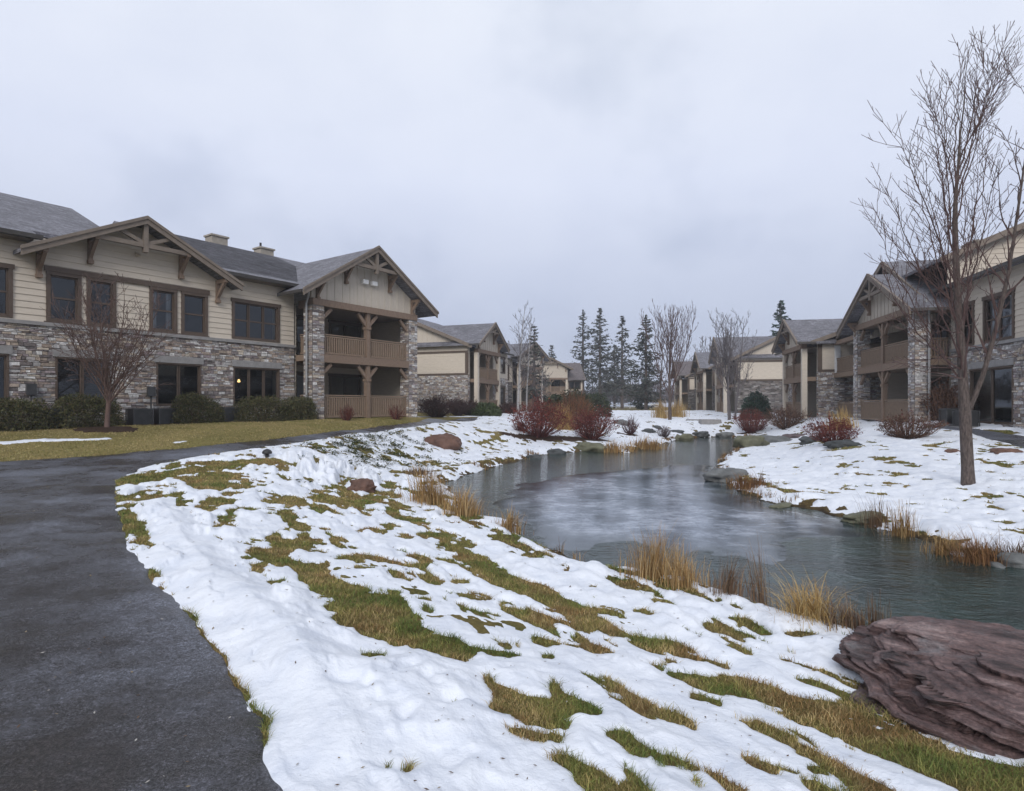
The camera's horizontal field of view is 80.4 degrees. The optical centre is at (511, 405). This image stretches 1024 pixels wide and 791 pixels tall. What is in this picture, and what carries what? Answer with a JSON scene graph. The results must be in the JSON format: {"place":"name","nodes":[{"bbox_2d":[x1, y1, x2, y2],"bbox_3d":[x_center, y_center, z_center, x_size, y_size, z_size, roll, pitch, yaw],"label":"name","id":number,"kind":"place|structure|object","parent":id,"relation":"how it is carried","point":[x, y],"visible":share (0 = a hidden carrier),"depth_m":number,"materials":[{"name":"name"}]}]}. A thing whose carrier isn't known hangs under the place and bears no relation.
{"place":"outdoors","nodes":[
{"label":"outdoors","id":0,"kind":"place"},
{"bbox_2d":[0,415,1023,790],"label":"path","id":1,"kind":"structure","parent":0,"point":[62,613],"depth_m":3.79,"materials":[{"name":"asphalt"}]},
{"bbox_2d":[0,407,1023,790],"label":"ground","id":2,"kind":"structure","parent":0,"point":[476,623],"depth_m":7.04,"materials":[{"name":"plant"}]},
{"bbox_2d":[0,395,58,430],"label":"yew shrub","id":3,"kind":"object","parent":2,"relation":"on","point":[19,409],"visible":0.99,"depth_m":18.13,"materials":[{"name":"green plant"}]},
{"bbox_2d":[50,392,125,427],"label":"yew shrub","id":4,"kind":"object","parent":2,"relation":"on","point":[96,405],"visible":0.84,"depth_m":19.40,"materials":[{"name":"green plant"}]},
{"bbox_2d":[73,426,138,432],"bbox_3d":[-12.675,0.763,18.965,1.814,0.210,1.740,0,0,-37],"label":"mulch ring","id":5,"kind":"object","parent":2,"relation":"on","point":[110,429],"visible":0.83,"depth_m":18.68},
{"bbox_2d":[35,272,182,426],"bbox_3d":[-12.281,-1.595,18.964,3.879,4.903,3.869,0,0,0],"label":"crabapple tree","id":6,"kind":"object","parent":2,"relation":"on","point":[106,383],"visible":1,"depth_m":18.67,"materials":[{"name":"brown plant"}]},
{"bbox_2d":[125,408,153,424],"bbox_3d":[-13.084,0.479,21.285,0.757,0.824,0.757,0,0,36],"label":"condenser unit","id":7,"kind":"object","parent":2,"relation":"on","point":[137,416],"visible":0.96,"depth_m":21.11,"materials":[{"name":"metal"}]},
{"bbox_2d":[154,408,177,423],"bbox_3d":[-12.596,0.477,21.964,0.757,0.824,0.757,0,0,36],"label":"condenser unit","id":8,"kind":"object","parent":2,"relation":"on","point":[163,415],"visible":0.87,"depth_m":21.70,"materials":[{"name":"metal"}]},
{"bbox_2d":[170,391,227,423],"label":"yew shrub","id":9,"kind":"object","parent":2,"relation":"on","point":[197,415],"visible":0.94,"depth_m":22.33,"materials":[{"name":"green plant"}]},
{"bbox_2d":[0,192,438,424],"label":"apartment building","id":10,"kind":"structure","parent":2,"relation":"on","point":[330,336],"depth_m":24.30,"materials":[{"name":"stone"}]},
{"bbox_2d":[0,353,8,404],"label":"window","id":11,"kind":"structure","parent":10,"relation":"in","point":[6,356],"depth_m":18.93,"materials":[{"name":"brown paint"}]},
{"bbox_2d":[0,262,14,317],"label":"window","id":12,"kind":"structure","parent":10,"relation":"in","point":[8,268],"depth_m":18.97,"materials":[{"name":"brown paint"}]},
{"bbox_2d":[46,271,81,323],"bbox_3d":[-14.943,-3.586,20.189,0.180,1.636,0.992,0,0,36],"label":"window","id":13,"kind":"structure","parent":10,"relation":"in","point":[78,307],"depth_m":20.18,"materials":[{"name":"brown paint"}]},
{"bbox_2d":[55,356,108,402],"bbox_3d":[-14.662,-0.807,20.639,0.250,1.628,1.566,0,0,36],"label":"window","id":14,"kind":"structure","parent":10,"relation":"in","point":[80,386],"depth_m":20.54,"materials":[{"name":"glass"}]},
{"bbox_2d":[86,277,116,326],"bbox_3d":[-14.301,-3.586,21.082,0.180,1.636,0.906,0,0,36],"label":"window","id":15,"kind":"structure","parent":10,"relation":"in","point":[107,282],"depth_m":21.13,"materials":[{"name":"brown paint"}]},
{"bbox_2d":[149,286,177,332],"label":"window","id":16,"kind":"structure","parent":10,"relation":"in","point":[171,310],"depth_m":23.01,"materials":[{"name":"brown paint"}]},
{"bbox_2d":[156,362,201,405],"bbox_3d":[-12.770,-0.807,23.213,0.180,1.628,1.675,0,0,36],"label":"window","id":17,"kind":"structure","parent":10,"relation":"in","point":[199,367],"depth_m":23.24,"materials":[{"name":"brown paint"}]},
{"bbox_2d":[181,291,207,335],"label":"window","id":18,"kind":"structure","parent":10,"relation":"in","point":[204,297],"depth_m":23.76,"materials":[{"name":"brown paint"}]},
{"bbox_2d":[231,297,280,342],"bbox_3d":[-10.906,-3.606,25.809,0.180,1.676,2.279,0,0,36],"label":"window","id":19,"kind":"structure","parent":10,"relation":"in","point":[249,303],"depth_m":25.83,"materials":[{"name":"brown paint"}]},
{"bbox_2d":[233,366,279,405],"bbox_3d":[-10.893,-0.807,25.825,0.180,1.628,2.130,0,0,36],"label":"window","id":20,"kind":"structure","parent":10,"relation":"in","point":[248,369],"depth_m":26.04,"materials":[{"name":"brown paint"}]},
{"bbox_2d":[296,371,303,408],"bbox_3d":[-10.682,-0.590,29.933,0.230,2.200,1.880,0,0,36],"label":"balcony door","id":21,"kind":"structure","parent":10,"relation":"in","point":[299,375],"depth_m":30.22,"materials":[{"name":"brown paint"}]},
{"bbox_2d":[296,315,303,354],"bbox_3d":[-10.682,-3.390,29.933,0.230,2.200,1.880,0,0,36],"label":"balcony door","id":22,"kind":"structure","parent":10,"relation":"in","point":[299,318],"depth_m":30.18,"materials":[{"name":"brown paint"}]},
{"bbox_2d":[328,373,361,414],"bbox_3d":[-8.923,-0.590,32.339,0.180,2.200,2.218,0,0,36],"label":"balcony door","id":23,"kind":"structure","parent":10,"relation":"in","point":[344,376],"depth_m":32.32,"materials":[{"name":"brown paint"}]},
{"bbox_2d":[328,319,361,355],"bbox_3d":[-8.923,-3.390,32.339,0.180,2.200,2.218,0,0,36],"label":"balcony door","id":24,"kind":"structure","parent":10,"relation":"in","point":[344,323],"depth_m":32.32,"materials":[{"name":"brown paint"}]},
{"bbox_2d":[218,407,240,421],"bbox_3d":[-11.201,0.443,23.906,0.757,0.824,0.757,0,0,36],"label":"condenser unit","id":25,"kind":"object","parent":2,"relation":"on","point":[231,415],"visible":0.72,"depth_m":23.68,"materials":[{"name":"metal"}]},
{"bbox_2d":[229,393,293,421],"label":"yew shrub","id":26,"kind":"object","parent":2,"relation":"on","point":[259,404],"visible":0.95,"depth_m":24.48,"materials":[{"name":"green plant"}]},
{"bbox_2d":[279,394,318,420],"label":"yew shrub","id":27,"kind":"object","parent":2,"relation":"on","point":[302,405],"visible":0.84,"depth_m":25.91,"materials":[{"name":"green plant"}]},
{"bbox_2d":[335,401,355,420],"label":"twiggy bush","id":28,"kind":"object","parent":2,"relation":"on","point":[346,415],"visible":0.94,"depth_m":27.13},
{"bbox_2d":[347,478,376,492],"bbox_3d":[-3.256,1.776,13.127,0.668,0.416,0.581,0,0,-23],"label":"boulder","id":29,"kind":"object","parent":2,"relation":"on","point":[367,485],"visible":0.62,"depth_m":12.96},
{"bbox_2d":[296,429,464,482],"bbox_3d":[-4.278,1.468,19.674,4.248,1.014,14.453,0,0,14],"label":"ground cover","id":30,"kind":"object","parent":2,"relation":"on","point":[365,443],"visible":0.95,"depth_m":20.05,"materials":[{"name":"green plant"}]},
{"bbox_2d":[393,458,460,507],"bbox_3d":[-1.715,1.579,12.474,1.414,0.969,1.246,0,0,24],"label":"grass clump","id":31,"kind":"object","parent":2,"relation":"on","point":[427,494],"visible":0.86,"depth_m":12.41,"materials":[{"name":"plant"}]},
{"bbox_2d":[417,391,463,416],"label":"barberry bush","id":32,"kind":"object","parent":2,"relation":"on","point":[436,407],"visible":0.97,"depth_m":40.61,"materials":[{"name":"red plant"}]},
{"bbox_2d":[424,433,461,450],"bbox_3d":[-2.829,1.550,24.653,1.614,0.913,1.278,0,0,11],"label":"boulder","id":33,"kind":"object","parent":2,"relation":"on","point":[448,441],"visible":0.65,"depth_m":24.19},
{"bbox_2d":[444,397,468,415],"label":"barberry bush","id":34,"kind":"object","parent":2,"relation":"on","point":[460,411],"visible":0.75,"depth_m":43.69,"materials":[{"name":"red plant"}]},
{"bbox_2d":[417,318,513,412],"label":"apartment building","id":35,"kind":"structure","parent":2,"relation":"on","point":[458,361],"depth_m":49.18,"materials":[{"name":"stone"}]},
{"bbox_2d":[434,484,497,518],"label":"grass clump","id":36,"kind":"object","parent":2,"relation":"on","point":[463,506],"visible":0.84,"depth_m":11.19,"materials":[{"name":"plant"}]},
{"bbox_2d":[467,401,501,415],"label":"pine shrub","id":37,"kind":"object","parent":2,"relation":"on","point":[488,409],"visible":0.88,"depth_m":44.79,"materials":[{"name":"green plant"}]},
{"bbox_2d":[497,401,521,413],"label":"barberry bush","id":38,"kind":"object","parent":2,"relation":"on","point":[507,408],"visible":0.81,"depth_m":51.57,"materials":[{"name":"red plant"}]},
{"bbox_2d":[0,410,1023,790],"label":"snow","id":39,"kind":"structure","parent":2,"relation":"on","point":[302,666],"depth_m":4.88,"materials":[{"name":"snow"}]},
{"bbox_2d":[0,480,902,790],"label":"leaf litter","id":40,"kind":"object","parent":39,"relation":"on","point":[372,684],"visible":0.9,"depth_m":3.33,"materials":[{"name":"brown plant"}]},
{"bbox_2d":[851,492,892,530],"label":"grass clump","id":41,"kind":"object","parent":39,"relation":"on","point":[876,520],"visible":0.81,"depth_m":10.88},
{"bbox_2d":[491,505,533,534],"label":"grass clump","id":42,"kind":"object","parent":2,"relation":"on","point":[509,524],"visible":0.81,"depth_m":10.25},
{"bbox_2d":[503,301,536,412],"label":"birch tree","id":43,"kind":"object","parent":2,"relation":"on","point":[519,374],"visible":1,"depth_m":49.91,"materials":[{"name":"grey plant"}]},
{"bbox_2d":[501,342,550,410],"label":"apartment building","id":44,"kind":"structure","parent":2,"relation":"on","point":[512,391],"depth_m":65.11,"materials":[{"name":"paint"}]},
{"bbox_2d":[515,310,539,413],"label":"birch tree","id":45,"kind":"object","parent":2,"relation":"on","point":[526,386],"visible":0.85,"depth_m":53.03,"materials":[{"name":"grey plant"}]},
{"bbox_2d":[516,326,552,410],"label":"spruce tree","id":46,"kind":"object","parent":2,"relation":"on","point":[535,394],"visible":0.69,"depth_m":59.88,"materials":[{"name":"green plant"}]},
{"bbox_2d":[506,389,573,437],"bbox_3d":[1.516,0.411,32.367,3.816,2.557,4.067,0,0,0],"label":"barberry bush","id":47,"kind":"object","parent":2,"relation":"on","point":[536,426],"visible":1,"depth_m":31.87,"materials":[{"name":"red plant"}]},
{"bbox_2d":[530,351,553,401],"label":"birch tree","id":48,"kind":"object","parent":2,"relation":"on","point":[542,377],"visible":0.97,"depth_m":54.96,"materials":[{"name":"grey plant"}]},
{"bbox_2d":[542,393,568,420],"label":"pine shrub","id":49,"kind":"object","parent":2,"relation":"on","point":[557,399],"visible":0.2,"depth_m":41.59,"materials":[{"name":"green plant"}]},
{"bbox_2d":[537,357,585,404],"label":"apartment building","id":50,"kind":"structure","parent":2,"relation":"on","point":[564,376],"depth_m":97.51,"materials":[{"name":"paint"}]},
{"bbox_2d":[545,387,600,427],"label":"twiggy bush","id":51,"kind":"object","parent":2,"relation":"on","point":[580,403],"visible":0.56,"depth_m":37.81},
{"bbox_2d":[556,386,595,418],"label":"pine shrub","id":52,"kind":"object","parent":2,"relation":"on","point":[577,395],"visible":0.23,"depth_m":43.51,"materials":[{"name":"green plant"}]},
{"bbox_2d":[569,310,597,392],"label":"spruce tree","id":53,"kind":"object","parent":2,"relation":"on","point":[583,349],"visible":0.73,"depth_m":119.76,"materials":[{"name":"green plant"}]},
{"bbox_2d":[576,442,606,451],"bbox_3d":[3.841,2.107,29.333,1.028,0.712,1.908,0,0,-44],"label":"boulder","id":54,"kind":"object","parent":2,"relation":"on","point":[589,447],"visible":0.61,"depth_m":28.86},
{"bbox_2d":[567,403,619,439],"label":"barberry bush","id":55,"kind":"object","parent":2,"relation":"on","point":[590,426],"visible":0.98,"depth_m":33.56,"materials":[{"name":"red plant"}]},
{"bbox_2d":[582,392,612,416],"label":"pine shrub","id":56,"kind":"object","parent":2,"relation":"on","point":[602,401],"visible":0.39,"depth_m":51.38,"materials":[{"name":"green plant"}]},
{"bbox_2d":[581,308,626,398],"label":"spruce tree","id":57,"kind":"object","parent":2,"relation":"on","point":[604,359],"visible":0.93,"depth_m":117.61,"materials":[{"name":"green plant"}]},
{"bbox_2d":[602,344,629,407],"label":"spruce tree","id":58,"kind":"object","parent":2,"relation":"on","point":[614,398],"visible":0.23,"depth_m":127.89,"materials":[{"name":"green plant"}]},
{"bbox_2d":[597,316,638,408],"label":"spruce tree","id":59,"kind":"object","parent":2,"relation":"on","point":[621,380],"visible":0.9,"depth_m":115.77,"materials":[{"name":"green plant"}]},
{"bbox_2d":[603,440,637,452],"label":"grass clump","id":60,"kind":"object","parent":2,"relation":"on","point":[612,448],"visible":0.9,"depth_m":28.64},
{"bbox_2d":[584,376,673,403],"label":"woods","id":61,"kind":"object","parent":2,"relation":"on","point":[618,398],"visible":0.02,"depth_m":173.10,"materials":[{"name":"brown plant"}]},
{"bbox_2d":[621,414,639,433],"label":"twiggy bush","id":62,"kind":"object","parent":2,"relation":"on","point":[632,429],"visible":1,"depth_m":38.28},
{"bbox_2d":[618,314,667,409],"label":"spruce tree","id":63,"kind":"object","parent":2,"relation":"on","point":[643,390],"visible":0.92,"depth_m":83.80,"materials":[{"name":"green plant"}]},
{"bbox_2d":[625,436,673,449],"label":"grass clump","id":64,"kind":"object","parent":2,"relation":"on","point":[643,444],"visible":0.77,"depth_m":30.58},
{"bbox_2d":[650,397,667,418],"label":"ornamental grass","id":65,"kind":"object","parent":2,"relation":"on","point":[660,412],"depth_m":52.73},
{"bbox_2d":[614,521,710,584],"bbox_3d":[1.818,1.709,7.227,1.235,0.738,0.970,0,0,0],"label":"grass clump","id":66,"kind":"object","parent":2,"relation":"on","point":[651,567],"visible":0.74,"depth_m":7.14,"materials":[{"name":"plant"}]},
{"bbox_2d":[640,300,698,419],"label":"shade tree","id":67,"kind":"object","parent":2,"relation":"on","point":[670,343],"visible":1,"depth_m":48.87,"materials":[{"name":"brown wood"}]},
{"bbox_2d":[667,396,689,416],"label":"ornamental grass","id":68,"kind":"object","parent":2,"relation":"on","point":[678,411],"depth_m":54.70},
{"bbox_2d":[646,547,715,591],"bbox_3d":[1.901,1.844,6.791,0.706,0.449,0.725,0,0,32],"label":"grass clump","id":69,"kind":"object","parent":2,"relation":"on","point":[686,576],"visible":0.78,"depth_m":6.72,"materials":[{"name":"plant"}]},
{"bbox_2d":[671,361,693,409],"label":"apartment building","id":70,"kind":"structure","parent":2,"relation":"on","point":[683,387],"depth_m":94.69,"materials":[{"name":"paint"}]},
{"bbox_2d":[690,352,714,409],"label":"apartment building","id":71,"kind":"structure","parent":2,"relation":"on","point":[702,371],"depth_m":75.94,"materials":[{"name":"paint"}]},
{"bbox_2d":[433,433,992,604],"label":"shore grass","id":72,"kind":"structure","parent":2,"relation":"on","point":[723,455],"depth_m":15.21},
{"bbox_2d":[703,468,748,482],"bbox_3d":[6.339,2.112,17.804,1.565,0.630,1.069,0,0,-40],"label":"boulder","id":73,"kind":"object","parent":2,"relation":"on","point":[719,475],"visible":0.61,"depth_m":17.45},
{"bbox_2d":[703,554,758,599],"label":"grass clump","id":74,"kind":"object","parent":2,"relation":"on","point":[729,586],"visible":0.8,"depth_m":6.46,"materials":[{"name":"plant"}]},
{"bbox_2d":[707,307,757,419],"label":"aspen tree","id":75,"kind":"object","parent":2,"relation":"on","point":[726,359],"visible":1,"depth_m":49.80,"materials":[{"name":"plant"}]},
{"bbox_2d":[708,336,782,412],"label":"apartment building","id":76,"kind":"structure","parent":2,"relation":"on","point":[766,373],"depth_m":57.17,"materials":[{"name":"paint"}]},
{"bbox_2d":[730,406,769,432],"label":"barberry bush","id":77,"kind":"object","parent":2,"relation":"on","point":[744,422],"visible":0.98,"depth_m":41.91,"materials":[{"name":"red plant"}]},
{"bbox_2d":[721,467,779,490],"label":"grass clump","id":78,"kind":"object","parent":2,"relation":"on","point":[749,486],"visible":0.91,"depth_m":15.37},
{"bbox_2d":[733,435,769,447],"bbox_3d":[11.750,1.968,29.824,2.196,1.072,1.333,0,0,-40],"label":"boulder","id":79,"kind":"object","parent":2,"relation":"on","point":[748,441],"visible":0.56,"depth_m":29.28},
{"bbox_2d":[739,389,773,418],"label":"pine shrub","id":80,"kind":"object","parent":2,"relation":"on","point":[753,400],"visible":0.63,"depth_m":46.60,"materials":[{"name":"green plant"}]},
{"bbox_2d":[739,536,778,608],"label":"grass clump","id":81,"kind":"object","parent":2,"relation":"on","point":[761,590],"visible":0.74,"depth_m":6.58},
{"bbox_2d":[759,435,792,442],"bbox_3d":[13.986,1.977,32.588,1.152,0.802,2.185,0,0,-44],"label":"boulder","id":82,"kind":"object","parent":2,"relation":"on","point":[771,439],"visible":0.27,"depth_m":32.13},
{"bbox_2d":[771,300,791,335],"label":"spruce tree","id":83,"kind":"object","parent":2,"relation":"on","point":[779,317],"visible":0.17,"depth_m":83.97,"materials":[{"name":"green plant"}]},
{"bbox_2d":[761,405,813,428],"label":"barberry bush","id":84,"kind":"object","parent":2,"relation":"on","point":[779,422],"visible":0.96,"depth_m":39.16,"materials":[{"name":"red plant"}]},
{"bbox_2d":[724,561,868,632],"bbox_3d":[2.736,1.783,5.588,1.099,0.591,1.111,0,0,-33],"label":"grass clump","id":85,"kind":"object","parent":2,"relation":"on","point":[802,606],"visible":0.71,"depth_m":5.63,"materials":[{"name":"plant"}]},
{"bbox_2d":[797,410,864,442],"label":"barberry bush","id":86,"kind":"object","parent":2,"relation":"on","point":[827,434],"visible":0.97,"depth_m":21.78,"materials":[{"name":"red plant"}]},
{"bbox_2d":[808,588,866,632],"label":"grass clump","id":87,"kind":"object","parent":2,"relation":"on","point":[850,624],"visible":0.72,"depth_m":5.48,"materials":[{"name":"plant"}]},
{"bbox_2d":[816,402,858,430],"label":"ornamental grass","id":88,"kind":"object","parent":2,"relation":"on","point":[843,415],"depth_m":30.44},
{"bbox_2d":[823,439,862,448],"bbox_3d":[11.189,1.349,20.480,1.224,0.425,0.638,0,0,29],"label":"boulder","id":89,"kind":"object","parent":2,"relation":"on","point":[834,444],"visible":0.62,"depth_m":20.34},
{"bbox_2d":[771,319,942,418],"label":"apartment building","id":90,"kind":"structure","parent":2,"relation":"on","point":[805,348],"depth_m":40.09,"materials":[{"name":"stone"}]},
{"bbox_2d":[840,511,883,524],"bbox_3d":[6.707,2.134,11.519,0.917,0.283,0.585,0,0,-23],"label":"boulder","id":91,"kind":"object","parent":2,"relation":"on","point":[851,517],"visible":0.48,"depth_m":11.32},
{"bbox_2d":[852,586,891,627],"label":"grass clump","id":92,"kind":"object","parent":2,"relation":"on","point":[874,616],"visible":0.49,"depth_m":5.39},
{"bbox_2d":[866,499,929,538],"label":"grass clump","id":93,"kind":"object","parent":2,"relation":"on","point":[898,529],"visible":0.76,"depth_m":10.18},
{"bbox_2d":[874,408,949,438],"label":"barberry bush","id":94,"kind":"object","parent":2,"relation":"on","point":[895,425],"visible":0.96,"depth_m":21.57,"materials":[{"name":"red plant"}]},
{"bbox_2d":[832,616,1023,758],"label":"layered rock","id":95,"kind":"object","parent":2,"relation":"on","point":[959,682],"visible":0.71,"depth_m":4.00,"materials":[{"name":"stone"}]},
{"bbox_2d":[833,201,1023,428],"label":"apartment building","id":96,"kind":"structure","parent":2,"relation":"on","point":[864,319],"depth_m":27.07,"materials":[{"name":"stone"}]},
{"bbox_2d":[962,300,974,345],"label":"window","id":97,"kind":"structure","parent":96,"relation":"in","point":[970,302],"depth_m":24.98,"materials":[{"name":"brown paint"}]},
{"bbox_2d":[969,365,1013,424],"bbox_3d":[18.831,-0.395,23.773,0.180,2.210,2.900,0,0,11],"label":"window","id":98,"kind":"structure","parent":96,"relation":"in","point":[971,372],"depth_m":23.74,"materials":[{"name":"brown paint"}]},
{"bbox_2d":[981,288,1015,342],"bbox_3d":[18.775,-3.415,23.274,0.260,1.850,2.080,0,0,11],"label":"window","id":99,"kind":"structure","parent":96,"relation":"in","point":[985,300],"depth_m":23.74,"materials":[{"name":"brown paint"}]},
{"bbox_2d":[850,20,1023,485],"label":"maple tree","id":100,"kind":"object","parent":2,"relation":"on","point":[959,314],"visible":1,"depth_m":13.15,"materials":[{"name":"brown plant"}]},
{"bbox_2d":[919,527,965,556],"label":"grass clump","id":101,"kind":"object","parent":2,"relation":"on","point":[937,547],"visible":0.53,"depth_m":8.98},
{"bbox_2d":[909,378,983,419],"bbox_3d":[18.992,-0.275,26.627,2.598,2.059,2.452,0,0,29],"label":"barberry bush","id":102,"kind":"object","parent":2,"relation":"on","point":[947,396],"visible":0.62,"depth_m":26.32,"materials":[{"name":"red plant"}]},
{"bbox_2d":[939,408,958,425],"bbox_3d":[18.059,0.505,24.890,0.757,0.824,0.757,0,0,11],"label":"condenser unit","id":103,"kind":"object","parent":2,"relation":"on","point":[946,415],"visible":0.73,"depth_m":24.65,"materials":[{"name":"metal"}]},
{"bbox_2d":[950,410,979,427],"bbox_3d":[17.850,0.574,23.811,0.757,0.824,0.757,0,0,11],"label":"condenser unit","id":104,"kind":"object","parent":2,"relation":"on","point":[975,415],"visible":0.27,"depth_m":23.52,"materials":[{"name":"metal"}]},
{"bbox_2d":[924,526,1017,570],"bbox_3d":[6.629,1.997,8.608,1.529,0.588,1.124,0,0,0],"label":"grass clump","id":105,"kind":"object","parent":2,"relation":"on","point":[971,554],"visible":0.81,"depth_m":8.50,"materials":[{"name":"plant"}]},
{"bbox_2d":[982,534,1023,565],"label":"grass clump","id":106,"kind":"object","parent":2,"relation":"on","point":[1020,550],"visible":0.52,"depth_m":8.49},
{"bbox_2d":[988,448,1022,453],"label":"boulder","id":107,"kind":"object","parent":2,"relation":"on","point":[999,450],"visible":0.63,"depth_m":16.78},
{"bbox_2d":[995,551,1023,568],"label":"boulder","id":108,"kind":"object","parent":2,"relation":"on","point":[1016,559],"visible":0.53,"depth_m":8.27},
{"bbox_2d":[0,0,1023,406],"label":"sky","id":109,"kind":"structure","parent":0,"point":[564,158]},
{"bbox_2d":[444,437,1023,629],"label":"pond water","id":110,"kind":"structure","parent":0,"point":[907,576],"depth_m":8.50,"materials":[{"name":"liquid"}]},
{"bbox_2d":[492,464,864,564],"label":"pond ice","id":111,"kind":"structure","parent":110,"relation":"in","point":[584,511],"depth_m":12.13,"materials":[{"name":"ice"}]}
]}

